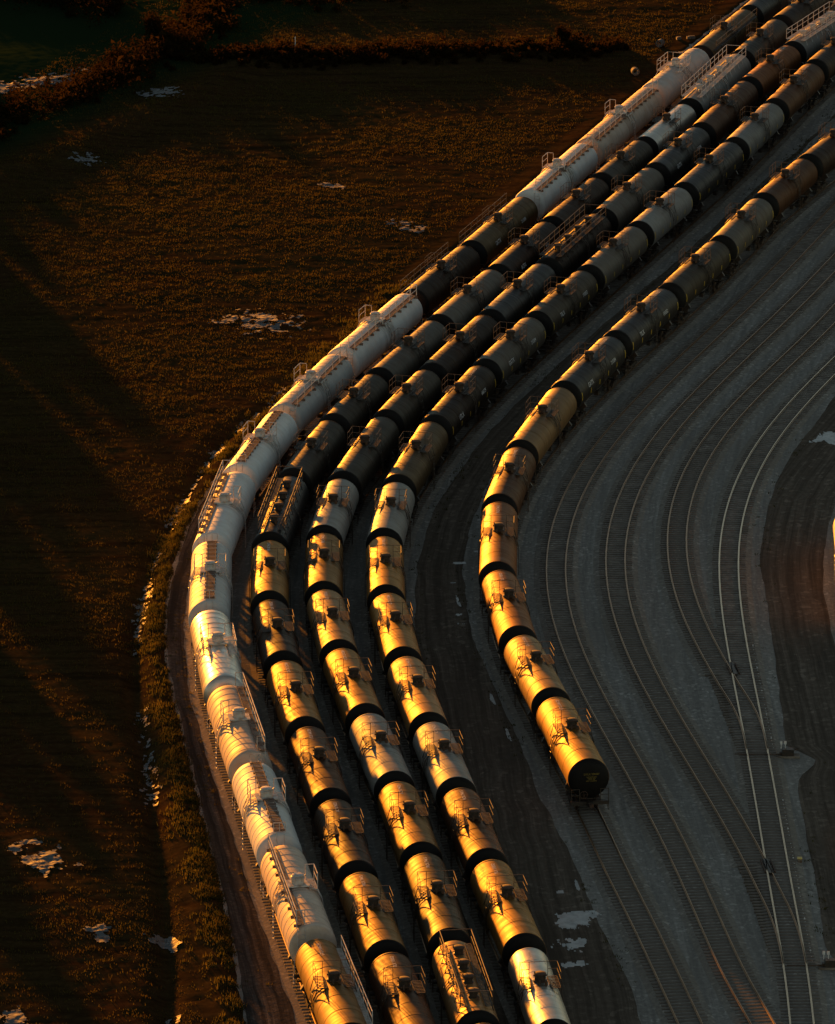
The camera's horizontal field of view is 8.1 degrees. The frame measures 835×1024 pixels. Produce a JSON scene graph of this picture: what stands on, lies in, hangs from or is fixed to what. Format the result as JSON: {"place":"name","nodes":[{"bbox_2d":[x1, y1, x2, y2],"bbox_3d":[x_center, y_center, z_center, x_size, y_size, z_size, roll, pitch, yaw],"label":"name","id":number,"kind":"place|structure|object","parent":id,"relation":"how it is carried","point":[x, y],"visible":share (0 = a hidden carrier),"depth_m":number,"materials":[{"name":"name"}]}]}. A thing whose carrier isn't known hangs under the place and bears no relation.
{"place":"outdoors","nodes":[
{"label":"outdoors","id":0,"kind":"place"},
{"bbox_2d":[0,0,745,1023],"bbox_3d":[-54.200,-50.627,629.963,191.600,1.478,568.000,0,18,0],"label":"field","id":1,"kind":"structure","parent":0,"point":[36,38],"depth_m":533.56,"materials":[{"name":"plant"}]},
{"bbox_2d":[0,0,246,141],"bbox_3d":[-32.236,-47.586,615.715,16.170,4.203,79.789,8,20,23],"label":"scrub","id":2,"kind":"object","parent":1,"relation":"on","point":[158,45],"visible":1,"depth_m":614.27,"materials":[{"name":"brown plant"}]},
{"bbox_2d":[123,279,415,1023],"bbox_3d":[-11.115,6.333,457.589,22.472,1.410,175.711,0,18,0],"label":"bank weeds","id":3,"kind":"object","parent":1,"relation":"on","point":[207,863],"visible":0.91,"depth_m":429.87,"materials":[{"name":"plant"}]},
{"bbox_2d":[166,30,630,70],"bbox_3d":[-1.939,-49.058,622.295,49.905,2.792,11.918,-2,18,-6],"label":"scrub","id":4,"kind":"object","parent":1,"relation":"on","point":[421,50],"visible":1,"depth_m":621.36,"materials":[{"name":"brown plant"}]},
{"bbox_2d":[166,0,749,1023],"bbox_3d":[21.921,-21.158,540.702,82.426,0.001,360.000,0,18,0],"label":"service road","id":5,"kind":"structure","parent":0,"point":[254,956],"depth_m":405.48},
{"bbox_2d":[164,0,834,1023],"bbox_3d":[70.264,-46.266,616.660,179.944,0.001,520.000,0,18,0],"label":"yard ground","id":6,"kind":"structure","parent":0,"point":[698,696],"depth_m":450.75,"materials":[{"name":"gravel"}]},
{"bbox_2d":[185,90,689,1023],"bbox_3d":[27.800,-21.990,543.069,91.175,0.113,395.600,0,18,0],"label":"ballast","id":7,"kind":"structure","parent":6,"relation":"on","point":[217,772],"depth_m":416.30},
{"bbox_2d":[192,8,783,1023],"bbox_3d":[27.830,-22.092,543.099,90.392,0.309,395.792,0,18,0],"label":"railway track","id":8,"kind":"structure","parent":7,"relation":"on","point":[240,542],"depth_m":421.88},
{"bbox_2d":[188,533,232,651],"bbox_3d":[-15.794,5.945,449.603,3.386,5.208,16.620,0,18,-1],"label":"tank car","id":9,"kind":"object","parent":8,"relation":"on","point":[210,585],"visible":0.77,"depth_m":448.06,"materials":[{"name":"white paint"}]},
{"bbox_2d":[190,610,245,728],"bbox_3d":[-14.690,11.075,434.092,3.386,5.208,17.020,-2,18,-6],"label":"tank car","id":10,"kind":"object","parent":8,"relation":"on","point":[216,654],"visible":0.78,"depth_m":432.24,"materials":[{"name":"silver metal"}]},
{"bbox_2d":[192,460,255,561],"bbox_3d":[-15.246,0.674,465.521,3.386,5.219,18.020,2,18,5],"label":"tank car","id":11,"kind":"object","parent":8,"relation":"on","point":[227,512],"visible":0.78,"depth_m":464.28,"materials":[{"name":"white paint"}]},
{"bbox_2d":[207,672,272,805],"bbox_3d":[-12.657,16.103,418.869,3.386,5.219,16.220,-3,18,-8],"label":"tank car","id":12,"kind":"object","parent":8,"relation":"on","point":[237,729],"visible":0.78,"depth_m":417.39,"materials":[{"name":"beige paint"}]},
{"bbox_2d":[221,404,297,511],"bbox_3d":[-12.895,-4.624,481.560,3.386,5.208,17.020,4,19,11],"label":"tank car","id":13,"kind":"object","parent":8,"relation":"on","point":[262,452],"visible":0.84,"depth_m":480.33,"materials":[{"name":"white paint"}]},
{"bbox_2d":[232,753,301,890],"bbox_3d":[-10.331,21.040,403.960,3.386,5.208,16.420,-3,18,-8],"label":"tank car","id":14,"kind":"object","parent":8,"relation":"on","point":[261,803],"visible":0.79,"depth_m":402.59,"materials":[{"name":"white paint"}]},
{"bbox_2d":[261,832,336,982],"bbox_3d":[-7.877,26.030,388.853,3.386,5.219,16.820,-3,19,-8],"label":"tank car","id":15,"kind":"object","parent":8,"relation":"on","point":[293,895],"visible":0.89,"depth_m":387.18,"materials":[{"name":"beige paint"}]},
{"bbox_2d":[268,344,352,445],"bbox_3d":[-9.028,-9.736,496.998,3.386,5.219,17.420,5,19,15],"label":"tank car","id":16,"kind":"object","parent":8,"relation":"on","point":[308,398],"visible":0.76,"depth_m":495.57,"materials":[{"name":"white paint"}]},
{"bbox_2d":[295,935,372,1023],"bbox_3d":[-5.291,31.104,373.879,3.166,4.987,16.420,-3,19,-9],"label":"tank car","id":17,"kind":"object","parent":8,"relation":"on","point":[328,987],"visible":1,"depth_m":373.30,"materials":[{"name":"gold metal"}]},
{"bbox_2d":[328,283,422,387],"bbox_3d":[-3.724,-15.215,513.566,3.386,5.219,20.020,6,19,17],"label":"tank car","id":18,"kind":"object","parent":8,"relation":"on","point":[369,341],"visible":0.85,"depth_m":512.11,"materials":[{"name":"white paint"}]},
{"bbox_2d":[400,242,480,325],"bbox_3d":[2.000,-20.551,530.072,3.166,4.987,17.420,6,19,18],"label":"tank car","id":19,"kind":"object","parent":8,"relation":"on","point":[435,282],"visible":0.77,"depth_m":528.89,"materials":[{"name":"brown paint"}]},
{"bbox_2d":[459,193,538,275],"bbox_3d":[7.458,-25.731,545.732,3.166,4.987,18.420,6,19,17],"label":"tank car","id":20,"kind":"object","parent":8,"relation":"on","point":[487,241],"visible":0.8,"depth_m":544.17,"materials":[{"name":"green paint"}]},
{"bbox_2d":[515,134,597,225],"bbox_3d":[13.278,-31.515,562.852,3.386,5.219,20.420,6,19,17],"label":"tank car","id":21,"kind":"object","parent":8,"relation":"on","point":[575,164],"visible":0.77,"depth_m":561.22,"materials":[{"name":"white paint"}]},
{"bbox_2d":[576,78,662,173],"bbox_3d":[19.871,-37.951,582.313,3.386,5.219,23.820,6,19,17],"label":"tank car","id":22,"kind":"object","parent":8,"relation":"on","point":[626,121],"visible":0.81,"depth_m":581.12,"materials":[{"name":"beige paint"}]},
{"bbox_2d":[642,48,709,116],"bbox_3d":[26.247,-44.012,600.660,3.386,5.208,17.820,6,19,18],"label":"tank car","id":23,"kind":"object","parent":8,"relation":"on","point":[673,75],"visible":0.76,"depth_m":598.77,"materials":[{"name":"white paint"}]},
{"bbox_2d":[693,8,757,76],"bbox_3d":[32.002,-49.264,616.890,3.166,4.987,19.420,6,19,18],"label":"tank car","id":24,"kind":"object","parent":8,"relation":"on","point":[730,31],"visible":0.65,"depth_m":615.77,"materials":[{"name":"green paint"}]},
{"bbox_2d":[245,0,834,1023],"bbox_3d":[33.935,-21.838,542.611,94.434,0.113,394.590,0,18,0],"label":"ballast","id":25,"kind":"structure","parent":6,"relation":"on","point":[265,710],"depth_m":420.27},
{"bbox_2d":[250,1,834,1023],"bbox_3d":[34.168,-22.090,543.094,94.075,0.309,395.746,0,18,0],"label":"railway track","id":26,"kind":"structure","parent":25,"relation":"on","point":[282,739],"depth_m":415.50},
{"bbox_2d":[249,540,290,633],"bbox_3d":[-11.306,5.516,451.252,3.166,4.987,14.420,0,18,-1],"label":"tank car","id":27,"kind":"object","parent":26,"relation":"on","point":[269,578],"visible":0.74,"depth_m":449.84,"materials":[{"name":"gold metal"}]},
{"bbox_2d":[252,600,302,700],"bbox_3d":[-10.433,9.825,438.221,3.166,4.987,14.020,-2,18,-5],"label":"tank car","id":28,"kind":"object","parent":26,"relation":"on","point":[275,636],"visible":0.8,"depth_m":436.73,"materials":[{"name":"brown paint"}]},
{"bbox_2d":[252,466,308,558],"bbox_3d":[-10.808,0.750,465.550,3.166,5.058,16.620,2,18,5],"label":"tank car","id":29,"kind":"object","parent":26,"relation":"on","point":[281,517],"visible":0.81,"depth_m":463.88,"materials":[{"name":"black paint"}]},
{"bbox_2d":[266,660,325,767],"bbox_3d":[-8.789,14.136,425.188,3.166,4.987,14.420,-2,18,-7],"label":"tank car","id":30,"kind":"object","parent":26,"relation":"on","point":[293,703],"visible":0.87,"depth_m":423.74,"materials":[{"name":"gold metal"}]},
{"bbox_2d":[277,420,345,513],"bbox_3d":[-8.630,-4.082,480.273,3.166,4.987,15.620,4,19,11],"label":"tank car","id":31,"kind":"object","parent":26,"relation":"on","point":[316,455],"visible":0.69,"depth_m":479.10,"materials":[{"name":"grey paint"}]},
{"bbox_2d":[288,726,351,840],"bbox_3d":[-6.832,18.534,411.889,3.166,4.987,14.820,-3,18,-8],"label":"tank car","id":32,"kind":"object","parent":26,"relation":"on","point":[316,770],"visible":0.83,"depth_m":410.49,"materials":[{"name":"brown paint"}]},
{"bbox_2d":[314,799,377,915],"bbox_3d":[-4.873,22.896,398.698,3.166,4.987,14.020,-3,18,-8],"label":"tank car","id":33,"kind":"object","parent":26,"relation":"on","point":[343,846],"visible":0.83,"depth_m":397.36,"materials":[{"name":"brown paint"}]},
{"bbox_2d":[319,374,388,452],"bbox_3d":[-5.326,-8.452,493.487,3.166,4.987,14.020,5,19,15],"label":"tank car","id":34,"kind":"object","parent":26,"relation":"on","point":[361,402],"visible":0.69,"depth_m":492.21,"materials":[{"name":"grey paint"}]},
{"bbox_2d":[339,872,408,995],"bbox_3d":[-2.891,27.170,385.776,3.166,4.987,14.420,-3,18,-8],"label":"tank car","id":35,"kind":"object","parent":26,"relation":"on","point":[371,925],"visible":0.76,"depth_m":384.40,"materials":[{"name":"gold metal"}]},
{"bbox_2d":[369,952,435,1023],"bbox_3d":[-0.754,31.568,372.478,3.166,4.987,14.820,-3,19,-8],"label":"tank car","id":36,"kind":"object","parent":26,"relation":"on","point":[399,992],"visible":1,"depth_m":372.30,"materials":[{"name":"brown paint"}]},
{"bbox_2d":[366,321,447,396],"bbox_3d":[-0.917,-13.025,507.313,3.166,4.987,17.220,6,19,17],"label":"tank car","id":37,"kind":"object","parent":26,"relation":"on","point":[411,354],"visible":0.69,"depth_m":505.95,"materials":[{"name":"grey paint"}]},
{"bbox_2d":[427,270,506,338],"bbox_3d":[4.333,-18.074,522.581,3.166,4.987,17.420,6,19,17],"label":"tank car","id":38,"kind":"object","parent":26,"relation":"on","point":[470,301],"visible":0.58,"depth_m":521.16,"materials":[{"name":"grey paint"}]},
{"bbox_2d":[486,222,560,287],"bbox_3d":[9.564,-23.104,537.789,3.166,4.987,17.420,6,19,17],"label":"tank car","id":39,"kind":"object","parent":26,"relation":"on","point":[521,254],"visible":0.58,"depth_m":536.13,"materials":[{"name":"brown paint"}]},
{"bbox_2d":[539,178,609,236],"bbox_3d":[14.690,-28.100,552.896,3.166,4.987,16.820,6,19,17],"label":"tank car","id":40,"kind":"object","parent":26,"relation":"on","point":[595,192],"visible":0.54,"depth_m":552.18,"materials":[{"name":"brown paint"}]},
{"bbox_2d":[589,140,653,193],"bbox_3d":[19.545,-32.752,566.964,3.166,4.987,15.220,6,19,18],"label":"tank car","id":41,"kind":"object","parent":26,"relation":"on","point":[630,160],"visible":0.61,"depth_m":565.72,"materials":[{"name":"grey paint"}]},
{"bbox_2d":[636,104,696,157],"bbox_3d":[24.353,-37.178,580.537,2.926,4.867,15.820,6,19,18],"label":"tank car","id":42,"kind":"object","parent":26,"relation":"on","point":[680,119],"visible":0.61,"depth_m":579.64,"materials":[{"name":"silver metal"}]},
{"bbox_2d":[677,45,750,120],"bbox_3d":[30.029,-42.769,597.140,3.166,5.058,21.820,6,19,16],"label":"tank car","id":43,"kind":"object","parent":26,"relation":"on","point":[728,72],"visible":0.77,"depth_m":595.44,"materials":[{"name":"grey paint"}]},
{"bbox_2d":[731,19,789,69],"bbox_3d":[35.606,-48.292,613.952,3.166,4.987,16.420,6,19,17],"label":"tank car","id":44,"kind":"object","parent":26,"relation":"on","point":[770,35],"visible":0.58,"depth_m":612.88,"materials":[{"name":"grey paint"}]},
{"bbox_2d":[299,79,787,1023],"bbox_3d":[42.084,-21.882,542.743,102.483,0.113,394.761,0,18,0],"label":"ballast","id":45,"kind":"structure","parent":6,"relation":"on","point":[343,755],"depth_m":420.67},
{"bbox_2d":[305,87,778,1023],"bbox_3d":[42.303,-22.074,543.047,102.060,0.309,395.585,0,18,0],"label":"railway track","id":46,"kind":"structure","parent":45,"relation":"on","point":[327,701],"depth_m":422.61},
{"bbox_2d":[303,533,344,627],"bbox_3d":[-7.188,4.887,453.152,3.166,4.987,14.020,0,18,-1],"label":"tank car","id":47,"kind":"object","parent":46,"relation":"on","point":[323,568],"visible":0.77,"depth_m":451.77,"materials":[{"name":"gold metal"}]},
{"bbox_2d":[306,479,358,551],"bbox_3d":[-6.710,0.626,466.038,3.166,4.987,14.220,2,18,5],"label":"tank car","id":48,"kind":"object","parent":46,"relation":"on","point":[335,507],"visible":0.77,"depth_m":464.89,"materials":[{"name":"grey paint"}]},
{"bbox_2d":[307,590,358,688],"bbox_3d":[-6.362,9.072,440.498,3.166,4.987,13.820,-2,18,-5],"label":"tank car","id":49,"kind":"object","parent":46,"relation":"on","point":[329,625],"visible":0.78,"depth_m":438.99,"materials":[{"name":"beige paint"}]},
{"bbox_2d":[323,648,384,753],"bbox_3d":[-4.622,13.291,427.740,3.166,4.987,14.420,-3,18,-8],"label":"tank car","id":50,"kind":"object","parent":46,"relation":"on","point":[352,692],"visible":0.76,"depth_m":426.41,"materials":[{"name":"gold metal"}]},
{"bbox_2d":[326,417,399,515],"bbox_3d":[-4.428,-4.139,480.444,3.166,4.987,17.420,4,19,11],"label":"tank car","id":51,"kind":"object","parent":46,"relation":"on","point":[369,453],"visible":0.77,"depth_m":479.43,"materials":[{"name":"grey paint"}]},
{"bbox_2d":[349,713,414,823],"bbox_3d":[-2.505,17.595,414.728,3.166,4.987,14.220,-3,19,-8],"label":"tank car","id":52,"kind":"object","parent":46,"relation":"on","point":[380,762],"visible":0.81,"depth_m":413.53,"materials":[{"name":"grey paint"}]},
{"bbox_2d":[372,370,442,452],"bbox_3d":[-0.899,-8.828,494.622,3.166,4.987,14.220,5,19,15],"label":"tank car","id":53,"kind":"object","parent":46,"relation":"on","point":[408,404],"visible":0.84,"depth_m":493.31,"materials":[{"name":"grey paint"}]},
{"bbox_2d":[377,781,442,896],"bbox_3d":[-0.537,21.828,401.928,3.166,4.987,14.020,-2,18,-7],"label":"tank car","id":54,"kind":"object","parent":46,"relation":"on","point":[408,829],"visible":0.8,"depth_m":400.68,"materials":[{"name":"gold metal"}]},
{"bbox_2d":[403,853,470,984],"bbox_3d":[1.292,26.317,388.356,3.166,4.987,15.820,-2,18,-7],"label":"tank car","id":55,"kind":"object","parent":46,"relation":"on","point":[432,899],"visible":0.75,"depth_m":387.00,"materials":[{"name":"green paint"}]},
{"bbox_2d":[418,315,499,401],"bbox_3d":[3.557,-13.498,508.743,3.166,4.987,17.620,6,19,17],"label":"tank car","id":56,"kind":"object","parent":46,"relation":"on","point":[463,349],"visible":0.68,"depth_m":507.31,"materials":[{"name":"brown paint"}]},
{"bbox_2d":[432,929,499,1023],"bbox_3d":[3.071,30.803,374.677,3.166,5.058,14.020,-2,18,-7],"label":"tank car","id":57,"kind":"object","parent":46,"relation":"on","point":[464,992],"visible":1,"depth_m":373.35,"materials":[{"name":"beige paint"}]},
{"bbox_2d":[477,263,556,338],"bbox_3d":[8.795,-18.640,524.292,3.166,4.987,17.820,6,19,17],"label":"tank car","id":58,"kind":"object","parent":46,"relation":"on","point":[517,300],"visible":0.67,"depth_m":522.80,"materials":[{"name":"black paint"}]},
{"bbox_2d":[535,204,612,287],"bbox_3d":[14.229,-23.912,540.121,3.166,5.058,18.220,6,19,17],"label":"tank car","id":59,"kind":"object","parent":46,"relation":"on","point":[570,251],"visible":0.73,"depth_m":538.37,"materials":[{"name":"brown paint"}]},
{"bbox_2d":[590,168,664,242],"bbox_3d":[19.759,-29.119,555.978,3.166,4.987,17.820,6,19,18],"label":"tank car","id":60,"kind":"object","parent":46,"relation":"on","point":[625,203],"visible":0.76,"depth_m":554.57,"materials":[{"name":"grey paint"}]},
{"bbox_2d":[644,127,710,196],"bbox_3d":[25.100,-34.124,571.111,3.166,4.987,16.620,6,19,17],"label":"tank car","id":61,"kind":"object","parent":46,"relation":"on","point":[672,162],"visible":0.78,"depth_m":569.73,"materials":[{"name":"black paint"}]},
{"bbox_2d":[690,81,758,154],"bbox_3d":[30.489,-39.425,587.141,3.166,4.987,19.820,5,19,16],"label":"tank car","id":62,"kind":"object","parent":46,"relation":"on","point":[719,119],"visible":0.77,"depth_m":585.68,"materials":[{"name":"brown paint"}]},
{"bbox_2d":[738,45,801,108],"bbox_3d":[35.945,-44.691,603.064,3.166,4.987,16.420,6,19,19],"label":"tank car","id":63,"kind":"object","parent":46,"relation":"on","point":[762,77],"visible":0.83,"depth_m":601.54,"materials":[{"name":"paint"}]},
{"bbox_2d":[783,1,834,71],"bbox_3d":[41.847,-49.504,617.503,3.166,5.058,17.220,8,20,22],"label":"tank car","id":64,"kind":"object","parent":46,"relation":"on","point":[807,41],"visible":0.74,"depth_m":613.83,"materials":[{"name":"grey paint"}]},
{"bbox_2d":[360,78,834,1023],"bbox_3d":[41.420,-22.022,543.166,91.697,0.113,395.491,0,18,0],"label":"ballast","id":65,"kind":"structure","parent":6,"relation":"on","point":[374,670],"depth_m":481.74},
{"bbox_2d":[366,76,834,1023],"bbox_3d":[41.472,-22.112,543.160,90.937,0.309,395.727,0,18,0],"label":"railway track","id":66,"kind":"structure","parent":65,"relation":"on","point":[462,434],"depth_m":509.95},
{"bbox_2d":[365,536,405,632],"bbox_3d":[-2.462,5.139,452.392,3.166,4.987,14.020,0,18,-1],"label":"tank car","id":67,"kind":"object","parent":66,"relation":"on","point":[385,572],"visible":0.81,"depth_m":450.94,"materials":[{"name":"gold metal"}]},
{"bbox_2d":[366,482,414,552],"bbox_3d":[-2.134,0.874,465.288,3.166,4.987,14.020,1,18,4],"label":"tank car","id":68,"kind":"object","parent":66,"relation":"on","point":[392,515],"visible":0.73,"depth_m":464.11,"materials":[{"name":"grey paint"}]},
{"bbox_2d":[369,593,422,696],"bbox_3d":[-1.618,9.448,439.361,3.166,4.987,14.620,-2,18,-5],"label":"tank car","id":69,"kind":"object","parent":66,"relation":"on","point":[393,633],"visible":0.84,"depth_m":437.95,"materials":[{"name":"gold metal"}]},
{"bbox_2d":[381,422,448,519],"bbox_3d":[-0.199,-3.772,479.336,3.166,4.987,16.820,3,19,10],"label":"tank car","id":70,"kind":"object","parent":66,"relation":"on","point":[419,459],"visible":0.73,"depth_m":478.39,"materials":[{"name":"green paint"}]},
{"bbox_2d":[387,656,448,763],"bbox_3d":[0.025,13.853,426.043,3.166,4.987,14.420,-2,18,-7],"label":"tank car","id":71,"kind":"object","parent":66,"relation":"on","point":[415,699],"visible":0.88,"depth_m":424.63,"materials":[{"name":"beige paint"}]},
{"bbox_2d":[413,722,476,830],"bbox_3d":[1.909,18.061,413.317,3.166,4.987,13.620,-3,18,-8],"label":"tank car","id":72,"kind":"object","parent":66,"relation":"on","point":[442,767],"visible":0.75,"depth_m":411.93,"materials":[{"name":"grey paint"}]},
{"bbox_2d":[419,366,496,459],"bbox_3d":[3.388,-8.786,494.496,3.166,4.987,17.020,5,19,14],"label":"tank car","id":73,"kind":"object","parent":66,"relation":"on","point":[461,402],"visible":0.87,"depth_m":493.50,"materials":[{"name":"brown paint"}]},
{"bbox_2d":[440,788,507,903],"bbox_3d":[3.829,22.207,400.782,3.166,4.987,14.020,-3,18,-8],"label":"tank car","id":74,"kind":"object","parent":66,"relation":"on","point":[472,840],"visible":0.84,"depth_m":399.37,"materials":[{"name":"brown paint"}]},
{"bbox_2d":[470,859,546,988],"bbox_3d":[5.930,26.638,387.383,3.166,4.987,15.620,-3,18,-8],"label":"tank car","id":75,"kind":"object","parent":66,"relation":"on","point":[506,919],"visible":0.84,"depth_m":385.91,"materials":[{"name":"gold metal"}]},
{"bbox_2d":[471,317,546,402],"bbox_3d":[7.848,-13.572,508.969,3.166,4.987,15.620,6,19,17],"label":"tank car","id":76,"kind":"object","parent":66,"relation":"on","point":[510,352],"visible":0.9,"depth_m":507.93,"materials":[{"name":"grey paint"}]},
{"bbox_2d":[506,947,570,1023],"bbox_3d":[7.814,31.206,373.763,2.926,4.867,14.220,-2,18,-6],"label":"tank car","id":77,"kind":"object","parent":66,"relation":"on","point":[535,993],"visible":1,"depth_m":373.22,"materials":[{"name":"silver metal"}]},
{"bbox_2d":[524,271,598,353],"bbox_3d":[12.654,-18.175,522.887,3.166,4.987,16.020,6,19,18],"label":"tank car","id":78,"kind":"object","parent":66,"relation":"on","point":[558,307],"visible":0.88,"depth_m":521.76,"materials":[{"name":"grey paint"}]},
{"bbox_2d":[576,226,648,306],"bbox_3d":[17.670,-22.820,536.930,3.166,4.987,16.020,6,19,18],"label":"tank car","id":79,"kind":"object","parent":66,"relation":"on","point":[612,259],"visible":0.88,"depth_m":535.77,"materials":[{"name":"grey paint"}]},
{"bbox_2d":[627,187,693,261],"bbox_3d":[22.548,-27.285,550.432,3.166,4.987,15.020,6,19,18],"label":"tank car","id":80,"kind":"object","parent":66,"relation":"on","point":[657,219],"visible":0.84,"depth_m":549.24,"materials":[{"name":"grey paint"}]},
{"bbox_2d":[672,142,744,221],"bbox_3d":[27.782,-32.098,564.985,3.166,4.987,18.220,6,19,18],"label":"tank car","id":81,"kind":"object","parent":66,"relation":"on","point":[711,172],"visible":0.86,"depth_m":563.73,"materials":[{"name":"black paint"}]},
{"bbox_2d":[723,103,784,174],"bbox_3d":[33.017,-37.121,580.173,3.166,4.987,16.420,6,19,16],"label":"tank car","id":82,"kind":"object","parent":66,"relation":"on","point":[755,131],"visible":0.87,"depth_m":579.07,"materials":[{"name":"grey paint"}]},
{"bbox_2d":[764,63,824,135],"bbox_3d":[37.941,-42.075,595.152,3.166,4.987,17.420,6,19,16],"label":"tank car","id":83,"kind":"object","parent":66,"relation":"on","point":[796,91],"visible":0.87,"depth_m":593.87,"materials":[{"name":"brown paint"}]},
{"bbox_2d":[473,170,834,1023],"bbox_3d":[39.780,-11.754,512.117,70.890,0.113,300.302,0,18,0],"label":"ballast","id":84,"kind":"structure","parent":6,"relation":"on","point":[569,818],"depth_m":413.18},
{"bbox_2d":[479,168,834,1023],"bbox_3d":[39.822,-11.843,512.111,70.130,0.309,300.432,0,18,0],"label":"railway track","id":85,"kind":"structure","parent":84,"relation":"on","point":[547,460],"depth_m":408.49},
{"bbox_2d":[478,502,518,603],"bbox_3d":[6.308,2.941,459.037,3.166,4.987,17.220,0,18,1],"label":"tank car","id":86,"kind":"object","parent":85,"relation":"on","point":[498,544],"visible":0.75,"depth_m":457.59,"materials":[{"name":"paint"}]},
{"bbox_2d":[481,447,535,520],"bbox_3d":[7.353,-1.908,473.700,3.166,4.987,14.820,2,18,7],"label":"tank car","id":87,"kind":"object","parent":85,"relation":"on","point":[512,480],"visible":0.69,"depth_m":472.63,"materials":[{"name":"brown paint"}]},
{"bbox_2d":[481,570,536,673],"bbox_3d":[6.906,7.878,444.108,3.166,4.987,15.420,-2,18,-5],"label":"tank car","id":88,"kind":"object","parent":85,"relation":"on","point":[506,610],"visible":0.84,"depth_m":442.61,"materials":[{"name":"paint"}]},
{"bbox_2d":[504,635,570,738],"bbox_3d":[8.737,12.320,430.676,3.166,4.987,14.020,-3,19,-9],"label":"tank car","id":89,"kind":"object","parent":85,"relation":"on","point":[536,683],"visible":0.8,"depth_m":429.51,"materials":[{"name":"beige paint"}]},
{"bbox_2d":[504,387,576,484],"bbox_3d":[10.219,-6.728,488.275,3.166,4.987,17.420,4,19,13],"label":"tank car","id":90,"kind":"object","parent":85,"relation":"on","point":[547,422],"visible":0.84,"depth_m":487.33,"materials":[{"name":"beige paint"}]},
{"bbox_2d":[536,697,608,810],"bbox_3d":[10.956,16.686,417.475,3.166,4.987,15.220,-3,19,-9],"label":"tank car","id":91,"kind":"object","parent":85,"relation":"on","point":[569,746],"visible":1,"depth_m":414.05,"materials":[{"name":"gold metal"}]},
{"bbox_2d":[550,336,626,423],"bbox_3d":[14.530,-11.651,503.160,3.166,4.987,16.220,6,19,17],"label":"tank car","id":92,"kind":"object","parent":85,"relation":"on","point":[584,378],"visible":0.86,"depth_m":502.10,"materials":[{"name":"black paint"}]},
{"bbox_2d":[602,289,679,373],"bbox_3d":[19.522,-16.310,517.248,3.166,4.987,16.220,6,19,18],"label":"tank car","id":93,"kind":"object","parent":85,"relation":"on","point":[640,324],"visible":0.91,"depth_m":516.18,"materials":[{"name":"black paint"}]},
{"bbox_2d":[656,241,730,324],"bbox_3d":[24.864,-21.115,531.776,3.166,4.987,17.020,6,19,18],"label":"tank car","id":94,"kind":"object","parent":85,"relation":"on","point":[692,278],"visible":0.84,"depth_m":530.54,"materials":[{"name":"grey paint"}]},
{"bbox_2d":[709,198,773,275],"bbox_3d":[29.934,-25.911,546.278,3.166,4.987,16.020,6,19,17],"label":"tank car","id":95,"kind":"object","parent":85,"relation":"on","point":[743,228],"visible":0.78,"depth_m":545.09,"materials":[{"name":"grey paint"}]},
{"bbox_2d":[752,159,817,232],"bbox_3d":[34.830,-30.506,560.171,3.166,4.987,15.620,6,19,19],"label":"tank car","id":96,"kind":"object","parent":85,"relation":"on","point":[787,187],"visible":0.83,"depth_m":559.04,"materials":[{"name":"brown paint"}]},
{"bbox_2d":[534,194,834,1023],"bbox_3d":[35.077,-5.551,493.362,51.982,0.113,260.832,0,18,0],"label":"ballast","id":97,"kind":"structure","parent":6,"relation":"on","point":[702,957],"depth_m":441.50,"materials":[{"name":"gravel"}]},
{"bbox_2d":[539,198,834,1023],"bbox_3d":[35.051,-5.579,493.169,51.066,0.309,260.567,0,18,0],"label":"railway track","id":98,"kind":"structure","parent":97,"relation":"on","point":[552,521],"depth_m":446.88,"materials":[{"name":"metal"}]},
{"bbox_2d":[593,245,834,867],"bbox_3d":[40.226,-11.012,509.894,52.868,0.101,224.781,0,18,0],"label":"ballast","id":99,"kind":"structure","parent":6,"relation":"on","point":[641,704],"depth_m":459.59,"materials":[{"name":"gravel"}]},
{"bbox_2d":[599,250,834,964],"bbox_3d":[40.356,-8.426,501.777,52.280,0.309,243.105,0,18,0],"label":"railway track","id":100,"kind":"structure","parent":6,"relation":"on","point":[609,518],"depth_m":459.67,"materials":[{"name":"metal"}]},
{"bbox_2d":[655,295,834,675],"bbox_3d":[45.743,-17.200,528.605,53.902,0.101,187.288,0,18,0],"label":"ballast","id":101,"kind":"structure","parent":6,"relation":"on","point":[696,527],"depth_m":480.25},
{"bbox_2d":[660,299,834,748],"bbox_3d":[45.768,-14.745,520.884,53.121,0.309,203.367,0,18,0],"label":"railway track","id":102,"kind":"structure","parent":101,"relation":"on","point":[684,517],"depth_m":479.38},
{"bbox_2d":[707,348,834,1023],"bbox_3d":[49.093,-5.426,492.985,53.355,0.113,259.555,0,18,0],"label":"ballast","id":103,"kind":"structure","parent":6,"relation":"on","point":[782,774],"depth_m":432.87,"materials":[{"name":"gravel"}]},
{"bbox_2d":[709,352,834,1023],"bbox_3d":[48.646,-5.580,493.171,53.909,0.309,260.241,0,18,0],"label":"railway track","id":104,"kind":"structure","parent":103,"relation":"on","point":[755,900],"depth_m":431.53,"materials":[{"name":"metal"}]},
{"bbox_3d":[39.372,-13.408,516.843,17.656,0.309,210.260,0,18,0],"label":"railway track","id":105,"kind":"object","parent":6,"relation":"on","visible":0},
{"bbox_2d":[797,122,834,191],"bbox_3d":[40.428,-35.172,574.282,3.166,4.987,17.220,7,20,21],"label":"tank car","id":106,"kind":"object","parent":105,"relation":"on","point":[820,155],"visible":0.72,"depth_m":569.16,"materials":[{"name":"brown paint"}]},
{"bbox_2d":[414,114,834,1023],"bbox_3d":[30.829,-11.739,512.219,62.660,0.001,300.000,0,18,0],"label":"dirt road","id":107,"kind":"structure","parent":0,"point":[536,850],"depth_m":426.70,"materials":[{"name":"soil"}]},
{"bbox_2d":[760,396,834,957],"bbox_3d":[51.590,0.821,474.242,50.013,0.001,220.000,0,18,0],"label":"dirt lot","id":108,"kind":"structure","parent":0,"point":[802,501],"depth_m":449.84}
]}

